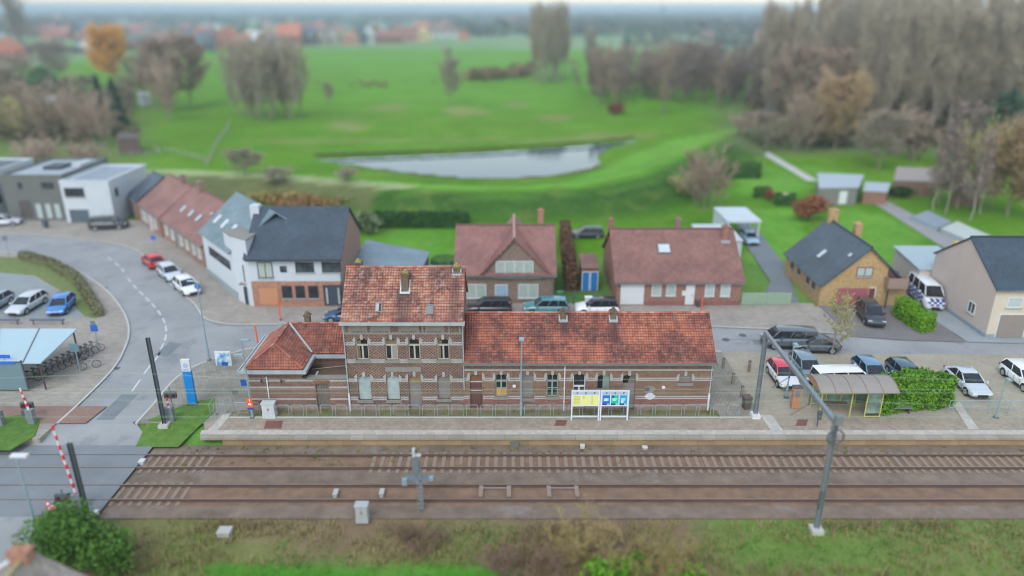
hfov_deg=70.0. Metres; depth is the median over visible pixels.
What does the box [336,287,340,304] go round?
window
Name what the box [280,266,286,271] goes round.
window
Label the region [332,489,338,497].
track box
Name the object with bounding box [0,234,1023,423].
road
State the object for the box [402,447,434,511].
railway signal
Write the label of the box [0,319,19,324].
car park rail
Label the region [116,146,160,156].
rail fence
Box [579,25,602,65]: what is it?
bare tree
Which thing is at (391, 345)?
window
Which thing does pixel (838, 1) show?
poplar tree
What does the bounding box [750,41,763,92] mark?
alder tree
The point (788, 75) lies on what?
bare tree
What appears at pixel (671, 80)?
alder tree
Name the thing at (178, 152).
rail fence
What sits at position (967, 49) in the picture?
poplar tree
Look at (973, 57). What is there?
poplar tree
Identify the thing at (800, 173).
garden path
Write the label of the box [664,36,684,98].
alder tree
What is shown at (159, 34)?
village house
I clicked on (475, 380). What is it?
door
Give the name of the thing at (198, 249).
window
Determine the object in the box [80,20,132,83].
tree
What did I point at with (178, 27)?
village house
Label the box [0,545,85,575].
slate roof house
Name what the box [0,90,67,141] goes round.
bare tree
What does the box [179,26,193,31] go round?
village house
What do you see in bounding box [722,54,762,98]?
alder tree
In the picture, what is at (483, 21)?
village house
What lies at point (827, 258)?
yellow brick house
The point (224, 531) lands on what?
utility box
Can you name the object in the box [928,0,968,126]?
poplar tree
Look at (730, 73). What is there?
alder tree
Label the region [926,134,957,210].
birch tree
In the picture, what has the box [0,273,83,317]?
car park
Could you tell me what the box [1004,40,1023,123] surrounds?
poplar tree
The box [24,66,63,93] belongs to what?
conifer tree
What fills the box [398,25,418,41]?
village house
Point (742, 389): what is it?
bollard
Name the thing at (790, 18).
poplar tree
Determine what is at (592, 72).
alder tree
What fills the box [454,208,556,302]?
brown brick house
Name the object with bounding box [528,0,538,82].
poplar tree
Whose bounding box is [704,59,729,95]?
alder tree
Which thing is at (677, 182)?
bare tree
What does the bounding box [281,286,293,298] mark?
window
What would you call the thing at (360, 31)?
village house
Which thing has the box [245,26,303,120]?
bare tree
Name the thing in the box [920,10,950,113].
poplar tree
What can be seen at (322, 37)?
village house
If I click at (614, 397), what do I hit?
poster board
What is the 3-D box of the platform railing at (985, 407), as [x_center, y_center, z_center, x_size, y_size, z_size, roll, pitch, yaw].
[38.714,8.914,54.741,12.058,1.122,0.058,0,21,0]
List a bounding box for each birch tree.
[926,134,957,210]
[930,148,955,203]
[939,126,973,213]
[951,146,978,208]
[961,126,998,220]
[968,140,1005,213]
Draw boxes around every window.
[17,182,22,188]
[35,204,43,217]
[40,182,53,188]
[44,204,52,217]
[53,204,61,217]
[63,188,85,197]
[114,187,118,196]
[144,211,148,223]
[153,218,157,230]
[164,224,168,236]
[170,228,174,240]
[179,235,183,246]
[184,238,189,250]
[191,243,195,255]
[197,247,201,259]
[208,246,230,269]
[256,262,274,278]
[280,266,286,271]
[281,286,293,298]
[295,262,314,273]
[295,286,306,298]
[308,286,319,298]
[321,262,341,273]
[324,287,329,304]
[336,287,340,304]
[356,339,368,358]
[385,339,397,358]
[408,339,420,358]
[437,339,449,358]
[466,284,485,298]
[495,374,506,395]
[496,261,532,272]
[517,284,537,298]
[547,374,557,395]
[573,374,585,406]
[597,375,609,387]
[650,285,661,296]
[665,285,675,296]
[704,285,714,297]
[719,285,730,297]
[805,276,809,285]
[810,281,814,290]
[855,267,873,277]
[965,300,975,315]
[1005,297,1023,308]
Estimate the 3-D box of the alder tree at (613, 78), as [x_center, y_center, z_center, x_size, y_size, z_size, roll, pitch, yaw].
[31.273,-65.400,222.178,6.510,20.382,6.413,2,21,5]
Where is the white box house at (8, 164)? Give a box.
[0,158,33,214]
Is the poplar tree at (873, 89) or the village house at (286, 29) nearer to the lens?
the poplar tree at (873, 89)
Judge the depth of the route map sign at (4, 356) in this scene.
57.52 m
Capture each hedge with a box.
[17,250,104,316]
[374,210,469,228]
[558,219,579,292]
[722,160,762,178]
[753,185,771,197]
[773,192,796,205]
[878,366,960,415]
[892,294,920,324]
[906,307,937,333]
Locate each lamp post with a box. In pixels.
[9,453,38,542]
[187,280,210,360]
[233,339,253,417]
[519,337,523,415]
[783,343,798,397]
[992,378,1012,417]
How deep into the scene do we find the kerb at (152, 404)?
58.93 m
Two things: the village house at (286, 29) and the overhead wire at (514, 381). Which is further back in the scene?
the village house at (286, 29)
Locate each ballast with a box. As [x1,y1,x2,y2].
[97,445,1023,520]
[135,457,1023,470]
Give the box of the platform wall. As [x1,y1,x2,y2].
[222,440,1023,444]
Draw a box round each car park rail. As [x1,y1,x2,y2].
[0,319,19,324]
[29,319,64,324]
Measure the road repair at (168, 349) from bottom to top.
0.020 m
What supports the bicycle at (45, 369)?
on the pavement at (73, 386)
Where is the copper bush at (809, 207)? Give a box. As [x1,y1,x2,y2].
[791,193,833,219]
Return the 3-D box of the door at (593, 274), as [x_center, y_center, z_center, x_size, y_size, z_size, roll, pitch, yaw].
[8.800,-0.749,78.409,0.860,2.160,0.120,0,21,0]
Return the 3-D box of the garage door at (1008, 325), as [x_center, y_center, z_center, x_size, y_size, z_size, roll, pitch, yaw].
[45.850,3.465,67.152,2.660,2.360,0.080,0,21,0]
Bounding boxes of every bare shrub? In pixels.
[387,520,451,554]
[467,540,581,575]
[538,494,648,572]
[623,517,703,575]
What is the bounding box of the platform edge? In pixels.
[200,434,1023,439]
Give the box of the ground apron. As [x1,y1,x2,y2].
[25,423,55,442]
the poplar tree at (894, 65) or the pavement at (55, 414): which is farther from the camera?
the poplar tree at (894, 65)
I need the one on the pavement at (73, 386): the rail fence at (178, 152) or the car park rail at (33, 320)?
the car park rail at (33, 320)
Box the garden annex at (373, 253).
[351,240,429,265]
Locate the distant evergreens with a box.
[0,10,752,40]
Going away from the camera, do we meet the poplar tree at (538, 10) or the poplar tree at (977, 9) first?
the poplar tree at (977, 9)
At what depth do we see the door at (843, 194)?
113.19 m
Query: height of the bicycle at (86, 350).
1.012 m
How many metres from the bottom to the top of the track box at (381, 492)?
0.342 m
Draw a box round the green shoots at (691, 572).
[660,560,706,575]
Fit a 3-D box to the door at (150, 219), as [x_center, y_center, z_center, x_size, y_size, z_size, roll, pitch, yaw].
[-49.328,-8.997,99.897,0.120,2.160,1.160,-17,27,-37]
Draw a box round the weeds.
[160,408,1023,466]
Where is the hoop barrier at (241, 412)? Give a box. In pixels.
[234,402,247,412]
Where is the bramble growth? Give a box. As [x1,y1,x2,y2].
[110,511,1023,575]
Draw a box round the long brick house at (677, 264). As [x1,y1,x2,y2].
[601,217,745,304]
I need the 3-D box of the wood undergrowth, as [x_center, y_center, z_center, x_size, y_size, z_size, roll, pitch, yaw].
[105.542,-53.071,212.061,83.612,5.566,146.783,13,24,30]
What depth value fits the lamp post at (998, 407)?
53.87 m
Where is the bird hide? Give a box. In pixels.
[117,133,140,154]
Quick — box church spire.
[655,2,666,17]
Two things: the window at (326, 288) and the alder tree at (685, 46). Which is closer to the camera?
the window at (326, 288)
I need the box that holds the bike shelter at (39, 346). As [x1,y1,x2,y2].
[0,328,79,389]
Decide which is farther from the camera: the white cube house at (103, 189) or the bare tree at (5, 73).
the bare tree at (5, 73)
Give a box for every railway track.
[0,452,1023,472]
[0,482,1023,505]
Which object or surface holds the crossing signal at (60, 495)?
on the level crossing
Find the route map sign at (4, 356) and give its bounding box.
[0,354,9,359]
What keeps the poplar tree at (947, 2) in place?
on the ground at (628, 184)
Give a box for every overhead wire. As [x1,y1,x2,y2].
[0,399,994,408]
[14,373,999,381]
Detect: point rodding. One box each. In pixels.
[478,485,510,497]
[546,485,579,497]
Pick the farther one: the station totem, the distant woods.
the distant woods
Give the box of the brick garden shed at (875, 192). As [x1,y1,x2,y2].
[862,182,890,204]
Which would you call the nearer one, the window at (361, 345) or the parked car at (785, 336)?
the window at (361, 345)
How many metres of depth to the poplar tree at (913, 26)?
170.59 m
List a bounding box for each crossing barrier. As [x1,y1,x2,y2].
[0,410,5,425]
[19,388,36,423]
[51,425,81,506]
[164,398,175,421]
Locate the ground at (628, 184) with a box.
[0,10,1023,575]
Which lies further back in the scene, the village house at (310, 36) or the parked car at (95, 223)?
the village house at (310, 36)
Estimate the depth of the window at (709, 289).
74.35 m
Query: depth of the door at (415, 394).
55.02 m
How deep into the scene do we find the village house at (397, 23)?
1093.49 m
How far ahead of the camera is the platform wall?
52.09 m
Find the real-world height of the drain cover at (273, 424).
0.018 m
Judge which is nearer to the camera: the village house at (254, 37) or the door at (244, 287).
the door at (244, 287)
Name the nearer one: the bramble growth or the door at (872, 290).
the bramble growth
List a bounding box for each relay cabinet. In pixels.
[260,400,276,418]
[354,501,369,523]
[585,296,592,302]
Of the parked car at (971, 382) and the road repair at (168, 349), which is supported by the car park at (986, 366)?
the parked car at (971, 382)
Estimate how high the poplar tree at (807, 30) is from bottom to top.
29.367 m
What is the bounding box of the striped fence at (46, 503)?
[44,501,57,510]
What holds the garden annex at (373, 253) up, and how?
on the ground at (628, 184)
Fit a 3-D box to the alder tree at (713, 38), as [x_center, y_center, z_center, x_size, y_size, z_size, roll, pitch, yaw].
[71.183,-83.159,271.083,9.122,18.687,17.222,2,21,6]
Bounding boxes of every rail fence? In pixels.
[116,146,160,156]
[163,146,209,161]
[205,121,230,166]
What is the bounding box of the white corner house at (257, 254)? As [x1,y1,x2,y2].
[198,192,361,305]
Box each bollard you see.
[722,357,725,368]
[731,373,734,384]
[740,385,744,397]
[747,360,751,371]
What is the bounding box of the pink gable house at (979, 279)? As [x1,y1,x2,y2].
[931,235,1023,337]
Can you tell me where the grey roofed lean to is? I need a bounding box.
[126,170,165,220]
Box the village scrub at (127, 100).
[0,74,140,143]
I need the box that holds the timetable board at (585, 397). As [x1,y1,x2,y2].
[571,390,599,419]
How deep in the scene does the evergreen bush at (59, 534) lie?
39.45 m
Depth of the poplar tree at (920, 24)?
188.27 m
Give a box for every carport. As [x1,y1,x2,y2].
[691,224,743,256]
[713,207,761,235]
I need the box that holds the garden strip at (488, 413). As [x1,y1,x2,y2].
[238,410,718,415]
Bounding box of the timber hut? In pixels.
[951,181,978,206]
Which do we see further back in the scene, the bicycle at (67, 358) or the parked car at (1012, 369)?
the bicycle at (67, 358)
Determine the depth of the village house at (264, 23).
1142.35 m
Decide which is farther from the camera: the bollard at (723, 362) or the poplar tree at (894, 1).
the poplar tree at (894, 1)
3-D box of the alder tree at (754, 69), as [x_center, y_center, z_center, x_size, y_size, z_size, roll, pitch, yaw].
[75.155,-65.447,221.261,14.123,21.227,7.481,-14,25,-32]
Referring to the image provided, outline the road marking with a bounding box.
[107,257,166,390]
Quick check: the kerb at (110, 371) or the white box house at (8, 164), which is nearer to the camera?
the kerb at (110, 371)
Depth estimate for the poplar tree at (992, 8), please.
200.34 m
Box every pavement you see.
[0,220,843,334]
[0,252,129,424]
[0,406,106,422]
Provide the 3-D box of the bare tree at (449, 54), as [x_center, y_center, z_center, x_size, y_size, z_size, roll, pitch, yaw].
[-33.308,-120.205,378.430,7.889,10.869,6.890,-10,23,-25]
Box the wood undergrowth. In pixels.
[741,89,1022,146]
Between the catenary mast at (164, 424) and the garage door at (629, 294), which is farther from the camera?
the garage door at (629, 294)
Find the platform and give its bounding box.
[204,418,1023,429]
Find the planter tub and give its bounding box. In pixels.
[695,300,700,306]
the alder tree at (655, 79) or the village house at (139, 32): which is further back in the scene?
the village house at (139, 32)
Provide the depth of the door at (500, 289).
75.02 m
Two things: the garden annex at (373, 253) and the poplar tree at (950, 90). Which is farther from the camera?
the poplar tree at (950, 90)
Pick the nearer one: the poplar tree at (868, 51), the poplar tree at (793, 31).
the poplar tree at (868, 51)
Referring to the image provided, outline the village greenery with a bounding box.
[5,24,754,53]
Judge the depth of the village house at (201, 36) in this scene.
501.48 m
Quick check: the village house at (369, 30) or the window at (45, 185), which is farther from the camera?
the village house at (369, 30)
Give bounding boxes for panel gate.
[741,292,791,304]
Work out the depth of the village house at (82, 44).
476.31 m
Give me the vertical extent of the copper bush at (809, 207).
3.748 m
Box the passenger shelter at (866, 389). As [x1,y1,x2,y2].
[805,374,899,417]
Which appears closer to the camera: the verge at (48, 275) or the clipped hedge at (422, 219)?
the verge at (48, 275)
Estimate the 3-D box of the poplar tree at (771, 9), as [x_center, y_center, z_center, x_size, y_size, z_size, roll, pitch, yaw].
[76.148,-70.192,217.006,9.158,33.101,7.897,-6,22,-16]
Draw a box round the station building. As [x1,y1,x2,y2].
[237,258,717,410]
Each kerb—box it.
[0,233,843,334]
[0,251,129,422]
[135,347,721,424]
[229,416,761,417]
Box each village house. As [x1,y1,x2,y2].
[0,30,5,38]
[0,36,27,60]
[32,26,45,33]
[40,23,58,28]
[40,28,52,38]
[50,15,61,20]
[52,27,74,38]
[59,23,73,31]
[74,32,89,41]
[76,21,90,29]
[76,40,101,53]
[119,24,141,33]
[124,34,157,49]
[130,29,148,35]
[144,25,168,29]
[147,28,180,48]
[173,25,183,29]
[179,23,193,30]
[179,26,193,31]
[180,30,194,47]
[193,24,204,28]
[194,30,215,51]
[201,27,217,33]
[212,22,222,29]
[214,24,235,48]
[231,32,251,49]
[247,29,262,47]
[256,33,270,47]
[261,20,272,26]
[263,29,275,34]
[266,33,280,46]
[276,21,303,45]
[302,25,317,45]
[311,23,327,29]
[317,26,328,44]
[326,26,339,44]
[329,24,342,31]
[341,27,359,44]
[355,23,367,43]
[365,22,374,43]
[373,28,403,43]
[394,19,401,26]
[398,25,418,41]
[415,21,429,28]
[418,23,431,40]
[431,26,457,36]
[432,22,443,26]
[457,29,469,39]
[479,19,494,24]
[503,15,519,23]
[698,30,714,39]
[753,30,758,38]
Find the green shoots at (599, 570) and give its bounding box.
[579,551,653,575]
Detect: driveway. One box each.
[737,223,798,302]
[820,305,964,341]
[905,290,1023,342]
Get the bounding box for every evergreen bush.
[11,496,116,569]
[73,525,136,575]
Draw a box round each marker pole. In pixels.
[254,325,258,343]
[277,300,281,320]
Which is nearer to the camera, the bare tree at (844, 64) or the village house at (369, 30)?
the bare tree at (844, 64)
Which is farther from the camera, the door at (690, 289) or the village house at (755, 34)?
the village house at (755, 34)
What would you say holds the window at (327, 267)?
in the white corner house at (257, 254)
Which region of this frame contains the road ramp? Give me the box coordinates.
[22,424,141,444]
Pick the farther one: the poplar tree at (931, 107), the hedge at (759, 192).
the poplar tree at (931, 107)
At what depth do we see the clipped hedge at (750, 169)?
130.75 m
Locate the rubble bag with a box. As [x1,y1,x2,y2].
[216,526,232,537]
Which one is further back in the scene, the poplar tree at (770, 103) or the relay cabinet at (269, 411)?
the poplar tree at (770, 103)
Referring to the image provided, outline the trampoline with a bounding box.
[430,254,453,264]
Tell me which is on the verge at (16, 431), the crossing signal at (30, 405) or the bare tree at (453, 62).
the crossing signal at (30, 405)
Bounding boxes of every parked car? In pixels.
[0,214,22,225]
[0,289,14,307]
[4,289,48,314]
[46,291,76,315]
[87,215,128,230]
[141,252,163,268]
[156,260,181,281]
[171,272,200,295]
[323,306,341,321]
[467,296,511,310]
[523,295,568,310]
[572,225,604,238]
[574,296,619,310]
[739,228,759,244]
[760,325,818,348]
[766,357,799,388]
[788,349,819,381]
[790,333,841,353]
[850,354,889,373]
[855,296,885,325]
[884,356,917,379]
[943,365,992,397]
[999,358,1023,391]
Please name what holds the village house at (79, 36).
on the ground at (628, 184)
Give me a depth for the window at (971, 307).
69.54 m
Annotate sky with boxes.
[0,0,1020,9]
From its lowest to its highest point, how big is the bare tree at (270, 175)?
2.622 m
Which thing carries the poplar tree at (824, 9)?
on the ground at (628, 184)
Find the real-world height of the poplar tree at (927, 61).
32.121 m
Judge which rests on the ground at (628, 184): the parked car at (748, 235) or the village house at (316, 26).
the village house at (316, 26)
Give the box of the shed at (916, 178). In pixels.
[892,167,941,196]
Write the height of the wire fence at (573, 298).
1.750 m
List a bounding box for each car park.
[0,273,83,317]
[722,352,1023,417]
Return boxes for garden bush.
[246,190,313,204]
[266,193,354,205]
[354,211,384,234]
[607,101,627,113]
[763,189,775,200]
[888,185,918,197]
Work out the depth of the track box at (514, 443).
51.97 m
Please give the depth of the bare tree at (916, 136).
144.74 m
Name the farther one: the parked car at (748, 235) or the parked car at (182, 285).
the parked car at (748, 235)
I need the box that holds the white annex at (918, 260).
[892,246,941,277]
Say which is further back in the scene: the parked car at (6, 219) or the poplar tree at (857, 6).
the poplar tree at (857, 6)
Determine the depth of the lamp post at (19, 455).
40.10 m
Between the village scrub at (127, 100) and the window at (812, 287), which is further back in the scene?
the village scrub at (127, 100)
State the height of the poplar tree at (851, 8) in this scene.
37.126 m
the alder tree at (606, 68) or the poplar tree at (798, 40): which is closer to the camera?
the poplar tree at (798, 40)
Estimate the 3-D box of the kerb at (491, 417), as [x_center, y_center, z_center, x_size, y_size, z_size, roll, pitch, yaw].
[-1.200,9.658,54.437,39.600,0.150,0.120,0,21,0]
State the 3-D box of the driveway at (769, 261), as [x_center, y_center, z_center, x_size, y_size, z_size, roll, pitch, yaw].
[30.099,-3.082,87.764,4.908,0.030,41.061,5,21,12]
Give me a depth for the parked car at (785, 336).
65.01 m
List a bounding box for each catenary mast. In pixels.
[66,442,88,517]
[145,337,170,428]
[749,331,844,535]
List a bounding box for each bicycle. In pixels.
[25,370,40,380]
[26,367,47,378]
[34,363,53,375]
[38,360,59,372]
[44,357,65,369]
[50,356,71,367]
[56,353,76,364]
[62,351,82,361]
[67,348,88,358]
[78,345,93,355]
[78,358,100,369]
[80,343,98,353]
[84,339,104,351]
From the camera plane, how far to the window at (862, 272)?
73.72 m
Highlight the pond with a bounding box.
[312,140,637,177]
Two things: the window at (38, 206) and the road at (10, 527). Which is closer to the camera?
the road at (10, 527)
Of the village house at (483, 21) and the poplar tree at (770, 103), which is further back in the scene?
the village house at (483, 21)
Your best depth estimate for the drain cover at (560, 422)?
53.61 m
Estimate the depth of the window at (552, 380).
54.81 m
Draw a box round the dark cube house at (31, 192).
[0,158,107,220]
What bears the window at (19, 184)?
in the dark cube house at (31, 192)
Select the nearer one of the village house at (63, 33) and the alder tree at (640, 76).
the alder tree at (640, 76)
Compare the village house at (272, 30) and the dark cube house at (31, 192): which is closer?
the dark cube house at (31, 192)
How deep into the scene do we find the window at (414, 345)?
53.74 m
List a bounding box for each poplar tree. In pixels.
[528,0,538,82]
[529,0,540,79]
[534,3,550,83]
[537,1,548,79]
[538,6,551,84]
[545,7,553,81]
[548,1,559,82]
[548,8,555,79]
[552,1,564,79]
[555,0,566,82]
[560,0,573,80]
[560,1,572,68]
[753,0,769,88]
[757,0,782,101]
[758,13,774,89]
[760,4,790,113]
[761,1,792,111]
[764,13,791,111]
[774,3,793,112]
[780,1,800,75]
[786,0,806,94]
[789,0,813,88]
[789,8,815,105]
[791,5,810,118]
[804,0,817,45]
[805,0,832,103]
[807,5,838,103]
[809,0,827,94]
[810,0,820,70]
[811,0,841,100]
[822,0,846,72]
[835,0,852,75]
[839,0,854,73]
[843,0,865,59]
[846,0,877,114]
[846,12,865,122]
[852,0,887,136]
[855,0,892,120]
[862,0,912,116]
[871,7,892,112]
[872,0,892,105]
[875,4,903,105]
[876,0,899,110]
[879,0,904,107]
[879,0,912,127]
[890,0,920,111]
[895,1,925,115]
[900,0,945,116]
[902,0,929,103]
[908,0,936,105]
[912,0,946,102]
[915,0,948,121]
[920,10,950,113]
[925,0,956,107]
[925,6,955,116]
[928,0,955,121]
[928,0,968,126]
[937,3,965,120]
[942,1,984,126]
[947,23,969,114]
[953,0,973,36]
[955,7,994,137]
[956,0,994,114]
[957,0,983,38]
[970,8,1002,124]
[974,0,1007,115]
[981,4,1013,104]
[984,0,1006,35]
[986,9,1021,116]
[994,0,1022,101]
[995,0,1023,113]
[999,14,1023,124]
[1002,0,1009,34]
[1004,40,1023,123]
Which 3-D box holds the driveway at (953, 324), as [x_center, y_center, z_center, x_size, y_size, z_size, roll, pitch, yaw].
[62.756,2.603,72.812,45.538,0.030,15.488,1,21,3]
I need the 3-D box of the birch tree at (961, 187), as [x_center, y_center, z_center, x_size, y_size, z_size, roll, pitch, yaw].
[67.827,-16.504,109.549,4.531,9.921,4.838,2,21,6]
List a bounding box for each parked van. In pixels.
[810,363,865,383]
[906,272,945,308]
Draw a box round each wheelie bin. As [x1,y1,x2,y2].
[41,220,48,227]
[742,394,752,408]
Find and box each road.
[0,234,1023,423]
[0,517,42,566]
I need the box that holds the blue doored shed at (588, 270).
[579,253,598,291]
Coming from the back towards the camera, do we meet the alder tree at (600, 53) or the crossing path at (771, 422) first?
the alder tree at (600, 53)
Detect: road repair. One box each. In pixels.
[96,394,137,419]
[155,342,182,356]
[752,340,761,344]
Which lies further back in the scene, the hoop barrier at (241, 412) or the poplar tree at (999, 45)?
the poplar tree at (999, 45)
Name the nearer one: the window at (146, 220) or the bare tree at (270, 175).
the window at (146, 220)
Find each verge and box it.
[0,257,103,317]
[0,415,39,449]
[136,398,214,446]
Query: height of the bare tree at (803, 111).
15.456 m
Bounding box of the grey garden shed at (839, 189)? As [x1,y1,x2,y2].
[816,173,863,204]
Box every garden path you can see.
[765,152,816,180]
[876,200,959,247]
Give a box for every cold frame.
[911,211,951,231]
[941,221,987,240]
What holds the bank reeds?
on the ground at (628, 184)
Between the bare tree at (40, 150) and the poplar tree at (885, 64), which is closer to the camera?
the bare tree at (40, 150)
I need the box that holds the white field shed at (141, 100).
[137,92,150,105]
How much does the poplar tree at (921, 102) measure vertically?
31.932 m
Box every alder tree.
[566,57,604,91]
[583,44,617,94]
[587,43,605,94]
[590,47,612,97]
[592,42,609,104]
[598,48,616,102]
[606,38,624,101]
[612,56,650,101]
[616,42,637,102]
[616,58,655,95]
[617,46,636,96]
[619,42,642,91]
[639,38,659,89]
[639,45,657,94]
[640,49,654,97]
[641,47,670,81]
[645,49,664,96]
[648,49,664,100]
[657,42,703,89]
[659,39,683,99]
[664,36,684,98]
[670,36,699,103]
[678,48,707,100]
[681,38,701,93]
[684,40,714,100]
[684,45,722,98]
[697,43,717,101]
[698,37,717,80]
[703,39,725,92]
[704,40,749,91]
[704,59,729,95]
[711,49,734,106]
[719,53,738,105]
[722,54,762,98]
[729,54,758,102]
[729,55,751,99]
[732,44,752,80]
[732,50,749,95]
[746,41,764,105]
[749,40,767,105]
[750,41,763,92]
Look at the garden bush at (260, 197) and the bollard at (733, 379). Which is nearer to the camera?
the bollard at (733, 379)
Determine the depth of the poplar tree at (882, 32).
199.45 m
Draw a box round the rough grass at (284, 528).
[118,515,1023,575]
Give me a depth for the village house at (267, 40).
541.95 m
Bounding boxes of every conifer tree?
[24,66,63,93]
[92,74,107,113]
[107,78,130,128]
[974,88,1023,151]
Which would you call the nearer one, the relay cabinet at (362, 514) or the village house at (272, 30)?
the relay cabinet at (362, 514)
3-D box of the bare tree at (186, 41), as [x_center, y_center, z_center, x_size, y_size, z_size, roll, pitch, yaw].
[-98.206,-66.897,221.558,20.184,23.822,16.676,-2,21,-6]
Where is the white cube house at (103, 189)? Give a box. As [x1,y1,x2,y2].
[58,164,146,221]
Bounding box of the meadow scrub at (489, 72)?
[314,61,718,86]
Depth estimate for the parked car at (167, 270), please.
81.93 m
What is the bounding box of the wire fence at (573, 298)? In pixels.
[555,290,611,304]
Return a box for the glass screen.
[0,360,29,390]
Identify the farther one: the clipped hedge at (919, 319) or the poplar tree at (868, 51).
the poplar tree at (868, 51)
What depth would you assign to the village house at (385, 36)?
619.77 m
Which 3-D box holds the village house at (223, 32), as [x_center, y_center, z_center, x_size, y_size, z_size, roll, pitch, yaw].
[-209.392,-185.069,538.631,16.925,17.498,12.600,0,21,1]
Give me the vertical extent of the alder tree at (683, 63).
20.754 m
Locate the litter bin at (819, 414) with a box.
[817,410,822,425]
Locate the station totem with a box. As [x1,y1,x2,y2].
[180,359,198,404]
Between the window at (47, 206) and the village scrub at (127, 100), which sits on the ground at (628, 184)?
the village scrub at (127, 100)
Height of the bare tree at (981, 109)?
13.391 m
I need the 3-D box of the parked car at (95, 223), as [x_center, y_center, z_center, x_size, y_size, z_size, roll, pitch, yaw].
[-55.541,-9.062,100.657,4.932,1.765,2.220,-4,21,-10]
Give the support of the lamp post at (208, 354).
on the plaza
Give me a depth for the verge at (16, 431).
52.47 m
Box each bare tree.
[0,0,43,44]
[0,53,43,82]
[0,62,26,115]
[0,72,102,144]
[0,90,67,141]
[1,129,62,162]
[23,37,76,77]
[52,135,110,157]
[53,84,119,147]
[112,53,154,106]
[130,34,189,112]
[141,48,179,120]
[160,26,218,106]
[215,35,255,114]
[215,147,268,174]
[220,39,271,120]
[222,23,284,121]
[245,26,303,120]
[260,165,300,182]
[263,36,310,116]
[321,82,333,102]
[333,166,359,180]
[432,55,464,104]
[442,46,452,60]
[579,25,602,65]
[659,31,678,114]
[666,171,715,196]
[679,142,739,210]
[726,111,766,136]
[748,109,787,149]
[760,38,823,119]
[783,83,830,152]
[806,43,864,107]
[807,65,880,150]
[849,107,919,168]
[895,101,944,161]
[933,95,995,164]
[956,107,1016,211]
[970,110,1023,216]
[1008,109,1023,157]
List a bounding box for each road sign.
[2,236,9,255]
[68,343,80,372]
[90,321,99,351]
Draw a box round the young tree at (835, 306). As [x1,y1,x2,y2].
[822,288,860,354]
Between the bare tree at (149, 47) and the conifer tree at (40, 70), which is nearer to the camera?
the bare tree at (149, 47)
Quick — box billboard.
[214,351,232,365]
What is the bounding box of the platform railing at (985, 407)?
[947,400,1023,413]
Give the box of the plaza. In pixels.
[137,348,759,424]
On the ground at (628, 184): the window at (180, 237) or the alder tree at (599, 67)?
the alder tree at (599, 67)
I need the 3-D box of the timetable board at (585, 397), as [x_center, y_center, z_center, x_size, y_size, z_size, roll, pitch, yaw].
[5.382,8.607,53.644,2.087,2.480,0.108,0,21,0]
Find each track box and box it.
[137,458,145,464]
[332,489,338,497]
[379,488,384,497]
[510,442,518,445]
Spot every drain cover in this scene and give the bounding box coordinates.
[264,421,282,428]
[554,420,566,425]
[796,419,807,425]
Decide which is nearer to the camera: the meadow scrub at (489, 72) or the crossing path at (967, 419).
the crossing path at (967, 419)
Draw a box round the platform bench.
[889,400,912,413]
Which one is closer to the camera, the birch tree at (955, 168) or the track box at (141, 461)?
the track box at (141, 461)
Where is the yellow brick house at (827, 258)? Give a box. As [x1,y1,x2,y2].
[783,207,910,307]
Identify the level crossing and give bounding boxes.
[0,445,152,516]
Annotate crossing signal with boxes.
[19,397,34,408]
[54,488,69,509]
[163,387,176,405]
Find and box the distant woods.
[0,8,856,36]
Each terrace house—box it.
[136,173,192,236]
[159,180,226,267]
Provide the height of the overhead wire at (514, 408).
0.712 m
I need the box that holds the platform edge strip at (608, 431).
[200,430,1023,433]
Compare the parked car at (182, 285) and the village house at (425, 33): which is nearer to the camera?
the parked car at (182, 285)
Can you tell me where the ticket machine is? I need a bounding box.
[790,385,803,408]
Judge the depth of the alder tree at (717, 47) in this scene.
258.49 m
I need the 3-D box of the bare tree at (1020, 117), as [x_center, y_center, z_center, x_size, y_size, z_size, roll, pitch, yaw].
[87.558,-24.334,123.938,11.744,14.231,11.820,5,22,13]
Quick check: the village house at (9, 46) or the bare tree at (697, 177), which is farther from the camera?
the village house at (9, 46)
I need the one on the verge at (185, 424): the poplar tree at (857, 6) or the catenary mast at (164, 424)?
the catenary mast at (164, 424)
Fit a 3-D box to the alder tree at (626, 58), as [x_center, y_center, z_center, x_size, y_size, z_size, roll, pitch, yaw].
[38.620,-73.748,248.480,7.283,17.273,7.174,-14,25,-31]
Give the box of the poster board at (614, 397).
[599,390,629,419]
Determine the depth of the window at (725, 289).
74.35 m
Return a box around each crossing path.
[208,413,230,429]
[761,415,782,429]
[953,402,978,428]
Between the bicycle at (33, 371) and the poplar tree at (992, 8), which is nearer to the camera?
the bicycle at (33, 371)
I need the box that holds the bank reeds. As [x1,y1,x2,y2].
[313,136,634,155]
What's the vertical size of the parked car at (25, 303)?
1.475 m
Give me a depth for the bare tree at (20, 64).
267.61 m
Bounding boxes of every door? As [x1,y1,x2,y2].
[18,201,32,216]
[68,209,89,221]
[130,200,135,216]
[148,214,153,230]
[174,231,179,248]
[242,285,248,303]
[257,287,279,304]
[323,285,341,305]
[409,376,421,408]
[470,374,481,406]
[495,284,507,295]
[581,271,589,289]
[590,271,598,289]
[620,285,643,304]
[621,375,634,407]
[685,285,694,303]
[834,287,868,303]
[838,191,847,203]
[867,287,876,297]
[994,314,1023,337]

